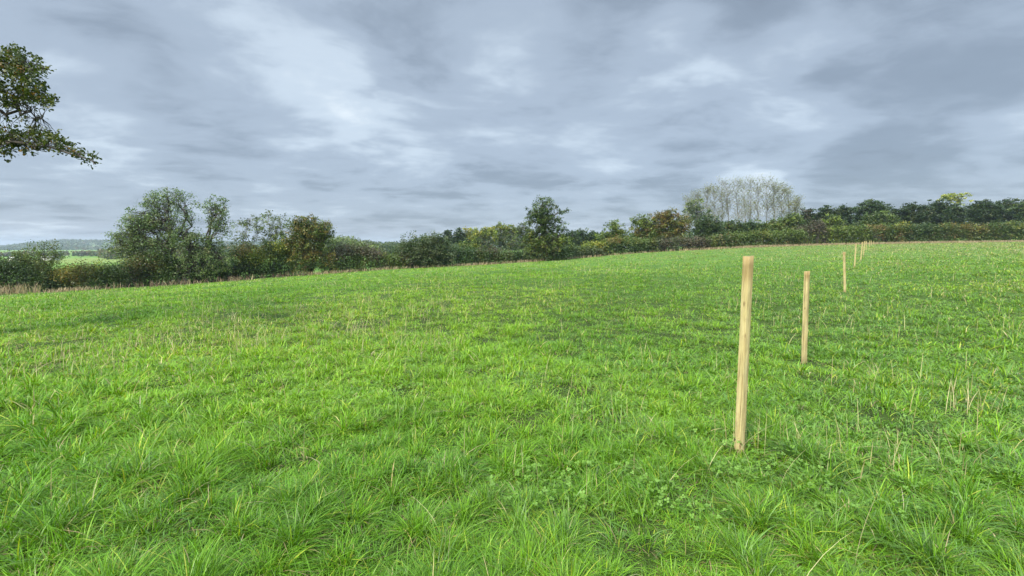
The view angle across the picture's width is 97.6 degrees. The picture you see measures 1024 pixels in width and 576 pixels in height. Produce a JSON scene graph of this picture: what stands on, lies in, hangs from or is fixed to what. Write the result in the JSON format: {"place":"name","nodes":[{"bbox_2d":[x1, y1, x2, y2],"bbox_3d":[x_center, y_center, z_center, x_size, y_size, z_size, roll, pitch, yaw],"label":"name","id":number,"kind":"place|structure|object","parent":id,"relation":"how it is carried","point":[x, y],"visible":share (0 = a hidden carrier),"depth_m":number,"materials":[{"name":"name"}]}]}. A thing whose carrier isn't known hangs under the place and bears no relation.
{"place":"outdoors","nodes":[
{"label":"outdoors","id":0,"kind":"place"},
{"bbox_2d":[38,242,226,249],"bbox_3d":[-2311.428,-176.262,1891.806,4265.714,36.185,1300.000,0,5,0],"label":"hill","id":1,"kind":"structure","parent":0,"point":[96,244],"depth_m":1524.40,"materials":[{"name":"green plant"}]},
{"bbox_2d":[0,239,414,249],"bbox_3d":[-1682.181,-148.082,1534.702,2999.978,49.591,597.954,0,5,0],"label":"hillside woodland","id":2,"kind":"object","parent":1,"relation":"on","point":[83,244],"visible":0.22,"depth_m":1480.38,"materials":[{"name":"green plant"}]},
{"bbox_2d":[0,237,1023,575],"bbox_3d":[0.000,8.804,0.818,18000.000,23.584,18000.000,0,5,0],"label":"ground","id":3,"kind":"structure","parent":0,"point":[68,259],"depth_m":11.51,"materials":[{"name":"green plant"}]},
{"bbox_2d":[7,237,71,289],"bbox_3d":[-45.438,-2.240,43.031,5.227,5.305,2.537,0,5,0],"label":"hawthorn bush","id":4,"kind":"object","parent":3,"relation":"on","point":[41,262],"visible":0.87,"depth_m":42.80,"materials":[{"name":"green plant"}]},
{"bbox_2d":[0,250,81,292],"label":"thorn hedge","id":5,"kind":"object","parent":3,"relation":"on","point":[10,269],"visible":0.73,"depth_m":42.09,"materials":[{"name":"green plant"}]},
{"bbox_2d":[0,250,97,256],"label":"valley woodland","id":6,"kind":"object","parent":3,"relation":"on","point":[81,253],"visible":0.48,"depth_m":492.52,"materials":[{"name":"green plant"}]},
{"bbox_2d":[0,41,101,169],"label":"oak tree","id":7,"kind":"object","parent":3,"relation":"on","point":[17,66],"visible":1,"depth_m":9.39,"materials":[{"name":"green plant"}]},
{"bbox_2d":[32,255,147,290],"bbox_3d":[-41.642,-1.502,44.556,8.353,3.485,4.711,-2,6,-18],"label":"bramble hedge","id":8,"kind":"object","parent":3,"relation":"on","point":[104,274],"visible":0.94,"depth_m":44.12,"materials":[{"name":"green plant"}]},
{"bbox_2d":[96,186,221,283],"bbox_3d":[-37.239,-5.488,47.706,13.171,10.603,4.610,0,5,0],"label":"ash tree","id":9,"kind":"object","parent":3,"relation":"on","point":[145,221],"visible":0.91,"depth_m":47.37,"materials":[{"name":"green plant"}]},
{"bbox_2d":[109,248,242,287],"bbox_3d":[-36.207,-2.487,48.836,11.659,4.390,4.968,-2,6,-23],"label":"mixed hedge","id":10,"kind":"object","parent":3,"relation":"on","point":[145,274],"visible":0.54,"depth_m":47.66,"materials":[{"name":"green plant"}]},
{"bbox_2d":[192,193,239,282],"bbox_3d":[-32.055,-5.311,48.432,4.919,9.738,3.483,0,5,0],"label":"ash tree","id":11,"kind":"object","parent":3,"relation":"on","point":[213,222],"visible":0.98,"depth_m":48.16,"materials":[{"name":"green plant"}]},
{"bbox_2d":[96,239,357,259],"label":"valley woodland","id":12,"kind":"object","parent":3,"relation":"on","point":[101,251],"visible":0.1,"depth_m":350.13,"materials":[{"name":"green plant"}]},
{"bbox_2d":[228,212,272,277],"bbox_3d":[-31.695,-5.034,53.690,5.529,7.902,2.984,0,5,0],"label":"ash sapling","id":13,"kind":"object","parent":3,"relation":"on","point":[244,235],"visible":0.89,"depth_m":53.44,"materials":[{"name":"green plant"}]},
{"bbox_2d":[214,234,303,280],"bbox_3d":[-29.741,-3.690,53.738,10.352,5.424,4.717,-3,6,-26],"label":"mixed hedge","id":14,"kind":"object","parent":3,"relation":"on","point":[258,261],"visible":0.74,"depth_m":52.95,"materials":[{"name":"green plant"}]},
{"bbox_2d":[257,209,289,273],"bbox_3d":[-28.668,-5.466,54.727,5.268,8.240,3.074,0,5,0],"label":"ash sapling","id":15,"kind":"object","parent":3,"relation":"on","point":[276,231],"visible":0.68,"depth_m":54.33,"materials":[{"name":"green plant"}]},
{"bbox_2d":[277,214,348,273],"bbox_3d":[-24.295,-5.174,54.231,8.828,8.068,5.119,0,5,0],"label":"field maple","id":16,"kind":"object","parent":3,"relation":"on","point":[313,234],"visible":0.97,"depth_m":53.65,"materials":[{"name":"green plant"}]},
{"bbox_2d":[316,235,378,256],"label":"distant woodland","id":17,"kind":"object","parent":3,"relation":"on","point":[346,240],"visible":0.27,"depth_m":231.33,"materials":[{"name":"green plant"}]},
{"bbox_2d":[319,241,413,272],"bbox_3d":[-18.490,-4.099,57.891,13.226,4.285,4.357,-2,6,-25],"label":"hawthorn hedge","id":18,"kind":"object","parent":3,"relation":"on","point":[363,258],"visible":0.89,"depth_m":57.23,"materials":[{"name":"green plant"}]},
{"bbox_2d":[359,241,457,254],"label":"distant woodland","id":19,"kind":"object","parent":3,"relation":"on","point":[386,245],"visible":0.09,"depth_m":259.95,"materials":[{"name":"green plant"}]},
{"bbox_2d":[390,230,457,267],"bbox_3d":[-11.934,-5.196,60.615,9.812,5.615,5.119,0,5,0],"label":"willow bush","id":20,"kind":"object","parent":3,"relation":"on","point":[426,248],"visible":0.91,"depth_m":59.99,"materials":[{"name":"green plant"}]},
{"bbox_2d":[440,229,458,243],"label":"pine tree","id":21,"kind":"object","parent":3,"relation":"on","point":[448,234],"visible":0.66,"depth_m":148.68,"materials":[{"name":"green plant"}]},
{"bbox_2d":[453,227,468,244],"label":"pine tree","id":22,"kind":"object","parent":3,"relation":"on","point":[458,234],"visible":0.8,"depth_m":150.53,"materials":[{"name":"green plant"}]},
{"bbox_2d":[460,226,473,251],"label":"lime tree","id":23,"kind":"object","parent":3,"relation":"on","point":[468,232],"visible":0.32,"depth_m":152.64,"materials":[{"name":"green plant"}]},
{"bbox_2d":[458,233,485,256],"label":"hazel bush","id":24,"kind":"object","parent":3,"relation":"on","point":[473,243],"visible":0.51,"depth_m":67.36,"materials":[{"name":"green plant"}]},
{"bbox_2d":[400,245,553,267],"bbox_3d":[-3.764,-4.849,65.375,25.914,3.685,4.717,-2,6,-22],"label":"hawthorn hedge","id":25,"kind":"object","parent":3,"relation":"on","point":[491,255],"visible":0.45,"depth_m":64.06,"materials":[{"name":"green plant"}]},
{"bbox_2d":[468,227,489,250],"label":"lime tree","id":26,"kind":"object","parent":3,"relation":"on","point":[481,233],"visible":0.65,"depth_m":145.58,"materials":[{"name":"green plant"}]},
{"bbox_2d":[480,226,498,251],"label":"lime tree","id":27,"kind":"object","parent":3,"relation":"on","point":[491,232],"visible":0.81,"depth_m":146.49,"materials":[{"name":"green plant"}]},
{"bbox_2d":[444,230,540,251],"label":"distant woodland","id":28,"kind":"object","parent":3,"relation":"on","point":[456,245],"visible":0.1,"depth_m":208.14,"materials":[{"name":"green plant"}]},
{"bbox_2d":[491,221,510,250],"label":"lime tree","id":29,"kind":"object","parent":3,"relation":"on","point":[500,240],"visible":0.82,"depth_m":152.05,"materials":[{"name":"green plant"}]},
{"bbox_2d":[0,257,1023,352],"bbox_3d":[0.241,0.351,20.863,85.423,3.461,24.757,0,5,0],"label":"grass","id":30,"kind":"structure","parent":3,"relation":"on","point":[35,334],"depth_m":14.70,"materials":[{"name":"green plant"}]},
{"bbox_2d":[0,242,1023,298],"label":"grass","id":31,"kind":"structure","parent":3,"relation":"on","point":[826,260],"depth_m":43.60,"materials":[{"name":"green plant"}]},
{"bbox_2d":[0,239,1023,294],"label":"dry grass","id":32,"kind":"structure","parent":3,"relation":"on","point":[20,290],"depth_m":55.41,"materials":[{"name":"plant"}]},
{"bbox_2d":[0,245,1023,575],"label":"seed stalks","id":33,"kind":"object","parent":3,"relation":"on","point":[498,369],"visible":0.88,"depth_m":8.58,"materials":[{"name":"plant"}]},
{"bbox_2d":[501,224,523,252],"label":"lime tree","id":34,"kind":"object","parent":3,"relation":"on","point":[511,241],"visible":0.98,"depth_m":151.79,"materials":[{"name":"green plant"}]},
{"bbox_2d":[514,222,534,251],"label":"lime tree","id":35,"kind":"object","parent":3,"relation":"on","point":[525,229],"visible":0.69,"depth_m":151.73,"materials":[{"name":"green plant"}]},
{"bbox_2d":[45,334,1023,529],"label":"clover","id":36,"kind":"object","parent":3,"relation":"on","point":[747,468],"visible":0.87,"depth_m":3.21,"materials":[{"name":"green plant"}]},
{"bbox_2d":[516,194,573,261],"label":"oak tree","id":37,"kind":"object","parent":3,"relation":"on","point":[556,246],"visible":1,"depth_m":65.62,"materials":[{"name":"green plant"}]},
{"bbox_2d":[564,229,582,246],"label":"dark tree","id":38,"kind":"object","parent":3,"relation":"on","point":[571,233],"visible":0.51,"depth_m":128.22,"materials":[{"name":"green plant"}]},
{"bbox_2d":[574,228,590,245],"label":"dark tree","id":39,"kind":"object","parent":3,"relation":"on","point":[583,235],"visible":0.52,"depth_m":131.28,"materials":[{"name":"green plant"}]},
{"bbox_2d":[561,242,607,259],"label":"clipped hedge","id":40,"kind":"object","parent":3,"relation":"on","point":[577,251],"visible":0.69,"depth_m":71.48,"materials":[{"name":"green plant"}]},
{"bbox_2d":[587,230,599,242],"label":"dark tree","id":41,"kind":"object","parent":3,"relation":"on","point":[591,234],"visible":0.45,"depth_m":132.35,"materials":[{"name":"green plant"}]},
{"bbox_2d":[581,239,608,255],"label":"field maple hedge","id":42,"kind":"object","parent":3,"relation":"on","point":[595,243],"visible":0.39,"depth_m":73.41,"materials":[{"name":"green plant"}]},
{"bbox_2d":[522,229,695,247],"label":"distant woodland","id":43,"kind":"object","parent":3,"relation":"on","point":[638,237],"visible":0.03,"depth_m":191.41,"materials":[{"name":"green plant"}]},
{"bbox_2d":[592,219,633,241],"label":"oak","id":44,"kind":"object","parent":3,"relation":"on","point":[614,227],"visible":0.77,"depth_m":86.77,"materials":[{"name":"green plant"}]},
{"bbox_2d":[598,232,658,254],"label":"mixed hedge","id":45,"kind":"object","parent":3,"relation":"on","point":[617,245],"visible":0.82,"depth_m":75.93,"materials":[{"name":"green plant"}]},
{"bbox_2d":[628,203,694,239],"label":"oak tree","id":46,"kind":"object","parent":3,"relation":"on","point":[658,224],"visible":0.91,"depth_m":88.46,"materials":[{"name":"green plant"}]},
{"bbox_2d":[648,235,711,251],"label":"blackthorn hedge","id":47,"kind":"object","parent":3,"relation":"on","point":[690,243],"visible":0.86,"depth_m":79.09,"materials":[{"name":"green plant"}]},
{"bbox_2d":[674,193,695,236],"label":"poplar tree","id":48,"kind":"object","parent":3,"relation":"on","point":[687,200],"visible":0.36,"depth_m":140.35,"materials":[{"name":"grey plant"}]},
{"bbox_2d":[681,197,710,227],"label":"willow tree","id":49,"kind":"object","parent":3,"relation":"on","point":[690,209],"visible":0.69,"depth_m":128.26,"materials":[{"name":"green plant"}]},
{"bbox_2d":[689,188,708,220],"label":"poplar tree","id":50,"kind":"object","parent":3,"relation":"on","point":[695,195],"visible":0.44,"depth_m":136.35,"materials":[{"name":"grey plant"}]},
{"bbox_2d":[699,182,717,217],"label":"poplar tree","id":51,"kind":"object","parent":3,"relation":"on","point":[706,196],"visible":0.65,"depth_m":130.43,"materials":[{"name":"grey plant"}]},
{"bbox_2d":[690,208,729,238],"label":"holm oak","id":52,"kind":"object","parent":3,"relation":"on","point":[706,227],"visible":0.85,"depth_m":91.59,"materials":[{"name":"green plant"}]},
{"bbox_2d":[703,178,728,222],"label":"poplar tree","id":53,"kind":"object","parent":3,"relation":"on","point":[714,193],"visible":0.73,"depth_m":134.63,"materials":[{"name":"grey plant"}]},
{"bbox_2d":[712,175,731,242],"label":"poplar tree","id":54,"kind":"object","parent":3,"relation":"on","point":[721,203],"visible":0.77,"depth_m":138.43,"materials":[{"name":"grey plant"}]},
{"bbox_2d":[719,177,738,221],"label":"poplar tree","id":55,"kind":"object","parent":3,"relation":"on","point":[727,195],"visible":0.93,"depth_m":136.54,"materials":[{"name":"grey plant"}]},
{"bbox_2d":[720,218,751,235],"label":"hedge tree","id":56,"kind":"object","parent":3,"relation":"on","point":[733,227],"visible":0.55,"depth_m":96.49,"materials":[{"name":"green plant"}]},
{"bbox_2d":[726,175,749,221],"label":"poplar tree","id":57,"kind":"object","parent":3,"relation":"on","point":[736,193],"visible":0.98,"depth_m":135.40,"materials":[{"name":"grey plant"}]},
{"bbox_2d":[734,256,753,453],"bbox_3d":[1.843,0.758,3.586,0.061,2.031,0.059,-2,6,-24],"label":"wooden post","id":58,"kind":"object","parent":3,"relation":"on","point":[744,332],"visible":0.72,"depth_m":3.54,"materials":[{"name":"beige wood"}]},
{"bbox_2d":[733,174,754,222],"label":"poplar tree","id":59,"kind":"object","parent":3,"relation":"on","point":[744,210],"visible":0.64,"depth_m":152.21,"materials":[{"name":"grey plant"}]},
{"bbox_2d":[739,176,760,220],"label":"poplar tree","id":60,"kind":"object","parent":3,"relation":"on","point":[750,206],"visible":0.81,"depth_m":138.88,"materials":[{"name":"grey plant"}]},
{"bbox_2d":[738,217,764,242],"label":"hedge tree","id":61,"kind":"object","parent":3,"relation":"on","point":[751,225],"visible":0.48,"depth_m":96.54,"materials":[{"name":"green plant"}]},
{"bbox_2d":[703,227,808,248],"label":"clipped hedge","id":62,"kind":"object","parent":3,"relation":"on","point":[745,237],"visible":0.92,"depth_m":82.66,"materials":[{"name":"green plant"}]},
{"bbox_2d":[748,176,770,240],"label":"poplar tree","id":63,"kind":"object","parent":3,"relation":"on","point":[758,202],"visible":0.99,"depth_m":135.95,"materials":[{"name":"grey plant"}]},
{"bbox_2d":[759,172,778,221],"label":"poplar tree","id":64,"kind":"object","parent":3,"relation":"on","point":[767,207],"visible":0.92,"depth_m":137.41,"materials":[{"name":"grey plant"}]},
{"bbox_2d":[756,217,787,230],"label":"hedge tree","id":65,"kind":"object","parent":3,"relation":"on","point":[775,224],"visible":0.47,"depth_m":96.39,"materials":[{"name":"green plant"}]},
{"bbox_2d":[764,178,788,219],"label":"poplar tree","id":66,"kind":"object","parent":3,"relation":"on","point":[773,194],"visible":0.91,"depth_m":136.15,"materials":[{"name":"grey plant"}]},
{"bbox_2d":[772,182,794,220],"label":"poplar tree","id":67,"kind":"object","parent":3,"relation":"on","point":[784,196],"visible":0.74,"depth_m":137.98,"materials":[{"name":"grey plant"}]},
{"bbox_2d":[778,187,801,216],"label":"poplar tree","id":68,"kind":"object","parent":3,"relation":"on","point":[790,193],"visible":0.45,"depth_m":140.44,"materials":[{"name":"grey plant"}]},
{"bbox_2d":[777,211,809,231],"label":"hedge tree","id":69,"kind":"object","parent":3,"relation":"on","point":[792,220],"visible":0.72,"depth_m":96.48,"materials":[{"name":"green plant"}]},
{"bbox_2d":[785,194,804,216],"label":"poplar tree","id":70,"kind":"object","parent":3,"relation":"on","point":[795,203],"visible":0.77,"depth_m":136.91,"materials":[{"name":"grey plant"}]},
{"bbox_2d":[801,271,809,363],"bbox_3d":[5.005,0.687,7.646,0.113,1.959,0.082,-2,6,-20],"label":"wooden post","id":71,"kind":"object","parent":3,"relation":"on","point":[806,287],"visible":0.88,"depth_m":7.61,"materials":[{"name":"beige wood"}]},
{"bbox_2d":[798,207,815,237],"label":"pine tree","id":72,"kind":"object","parent":3,"relation":"on","point":[807,214],"visible":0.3,"depth_m":117.02,"materials":[{"name":"green plant"}]},
{"bbox_2d":[791,216,834,244],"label":"tall thorn bush","id":73,"kind":"object","parent":3,"relation":"on","point":[817,232],"visible":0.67,"depth_m":86.24,"materials":[{"name":"green plant"}]},
{"bbox_2d":[808,205,842,226],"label":"pine tree","id":74,"kind":"object","parent":3,"relation":"on","point":[824,211],"visible":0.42,"depth_m":114.91,"materials":[{"name":"green plant"}]},
{"bbox_2d":[821,213,850,235],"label":"field bush","id":75,"kind":"object","parent":3,"relation":"on","point":[836,220],"visible":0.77,"depth_m":98.56,"materials":[{"name":"green plant"}]},
{"bbox_2d":[843,252,845,291],"bbox_3d":[12.868,-0.418,17.336,0.249,1.950,0.081,0,5,0],"label":"wooden post","id":76,"kind":"object","parent":3,"relation":"on","point":[844,271],"visible":0.84,"depth_m":17.30,"materials":[{"name":"beige wood"}]},
{"bbox_2d":[832,203,860,227],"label":"pine tree","id":77,"kind":"object","parent":3,"relation":"on","point":[844,211],"visible":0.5,"depth_m":115.05,"materials":[{"name":"green plant"}]},
{"bbox_2d":[822,224,872,244],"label":"clipped hedge","id":78,"kind":"object","parent":3,"relation":"on","point":[841,233],"visible":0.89,"depth_m":87.08,"materials":[{"name":"green plant"}]},
{"bbox_2d":[854,244,856,266],"bbox_3d":[22.545,-1.964,29.445,0.069,1.881,0.064,-1,5,-6],"label":"wooden post","id":79,"kind":"object","parent":3,"relation":"on","point":[855,255],"visible":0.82,"depth_m":29.41,"materials":[{"name":"beige wood"}]},
{"bbox_2d":[851,199,899,232],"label":"domed evergreen","id":80,"kind":"object","parent":3,"relation":"on","point":[870,204],"visible":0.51,"depth_m":118.51,"materials":[{"name":"green plant"}]},
{"bbox_2d":[857,209,900,240],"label":"evergreen oak","id":81,"kind":"object","parent":3,"relation":"on","point":[882,217],"visible":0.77,"depth_m":104.25,"materials":[{"name":"green plant"}]},
{"bbox_2d":[741,214,1020,242],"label":"distant woodland","id":82,"kind":"object","parent":3,"relation":"on","point":[855,231],"depth_m":181.87,"materials":[{"name":"green plant"}]},
{"bbox_2d":[859,222,912,243],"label":"clipped hedge","id":83,"kind":"object","parent":3,"relation":"on","point":[881,231],"visible":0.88,"depth_m":87.51,"materials":[{"name":"green plant"}]},
{"bbox_2d":[889,208,908,221],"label":"pine tree","id":84,"kind":"object","parent":3,"relation":"on","point":[894,211],"visible":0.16,"depth_m":116.27,"materials":[{"name":"green plant"}]},
{"bbox_2d":[888,220,913,240],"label":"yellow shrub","id":85,"kind":"object","parent":3,"relation":"on","point":[900,229],"visible":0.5,"depth_m":87.89,"materials":[{"name":"green plant"}]},
{"bbox_2d":[896,201,930,231],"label":"pine tree","id":86,"kind":"object","parent":3,"relation":"on","point":[912,213],"visible":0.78,"depth_m":115.60,"materials":[{"name":"green plant"}]},
{"bbox_2d":[899,221,942,242],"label":"clipped hedge","id":87,"kind":"object","parent":3,"relation":"on","point":[926,230],"visible":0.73,"depth_m":87.51,"materials":[{"name":"green plant"}]},
{"bbox_2d":[918,204,940,234],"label":"pine tree","id":88,"kind":"object","parent":3,"relation":"on","point":[930,211],"visible":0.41,"depth_m":116.29,"materials":[{"name":"green plant"}]},
{"bbox_2d":[921,196,953,237],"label":"pine tree","id":89,"kind":"object","parent":3,"relation":"on","point":[939,207],"visible":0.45,"depth_m":117.32,"materials":[{"name":"green plant"}]},
{"bbox_2d":[936,192,973,235],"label":"golden tree","id":90,"kind":"object","parent":3,"relation":"on","point":[952,196],"visible":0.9,"depth_m":129.87,"materials":[{"name":"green plant"}]},
{"bbox_2d":[941,204,972,237],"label":"pine tree","id":91,"kind":"object","parent":3,"relation":"on","point":[957,215],"visible":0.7,"depth_m":113.55,"materials":[{"name":"green plant"}]},
{"bbox_2d":[926,220,1003,242],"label":"beech hedge","id":92,"kind":"object","parent":3,"relation":"on","point":[978,232],"visible":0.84,"depth_m":87.48,"materials":[{"name":"green plant"}]},
{"bbox_2d":[959,199,1005,224],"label":"pine tree","id":93,"kind":"object","parent":3,"relation":"on","point":[976,210],"visible":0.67,"depth_m":114.12,"materials":[{"name":"green plant"}]},
{"bbox_2d":[979,204,1008,223],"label":"pine tree","id":94,"kind":"object","parent":3,"relation":"on","point":[999,217],"visible":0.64,"depth_m":113.59,"materials":[{"name":"green plant"}]},
{"bbox_2d":[986,219,1023,241],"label":"clipped hedge","id":95,"kind":"object","parent":3,"relation":"on","point":[1011,229],"visible":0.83,"depth_m":87.53,"materials":[{"name":"green plant"}]},
{"bbox_2d":[996,197,1020,221],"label":"pine tree","id":96,"kind":"object","parent":3,"relation":"on","point":[1008,203],"visible":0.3,"depth_m":117.30,"materials":[{"name":"green plant"}]},
{"bbox_2d":[1005,199,1023,224],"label":"pine tree","id":97,"kind":"object","parent":3,"relation":"on","point":[1019,215],"visible":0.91,"depth_m":112.00,"materials":[{"name":"green plant"}]},
{"bbox_2d":[0,0,1023,246],"label":"sky","id":98,"kind":"structure","parent":0,"point":[377,120],"materials":[{"name":"grey"}]}
]}

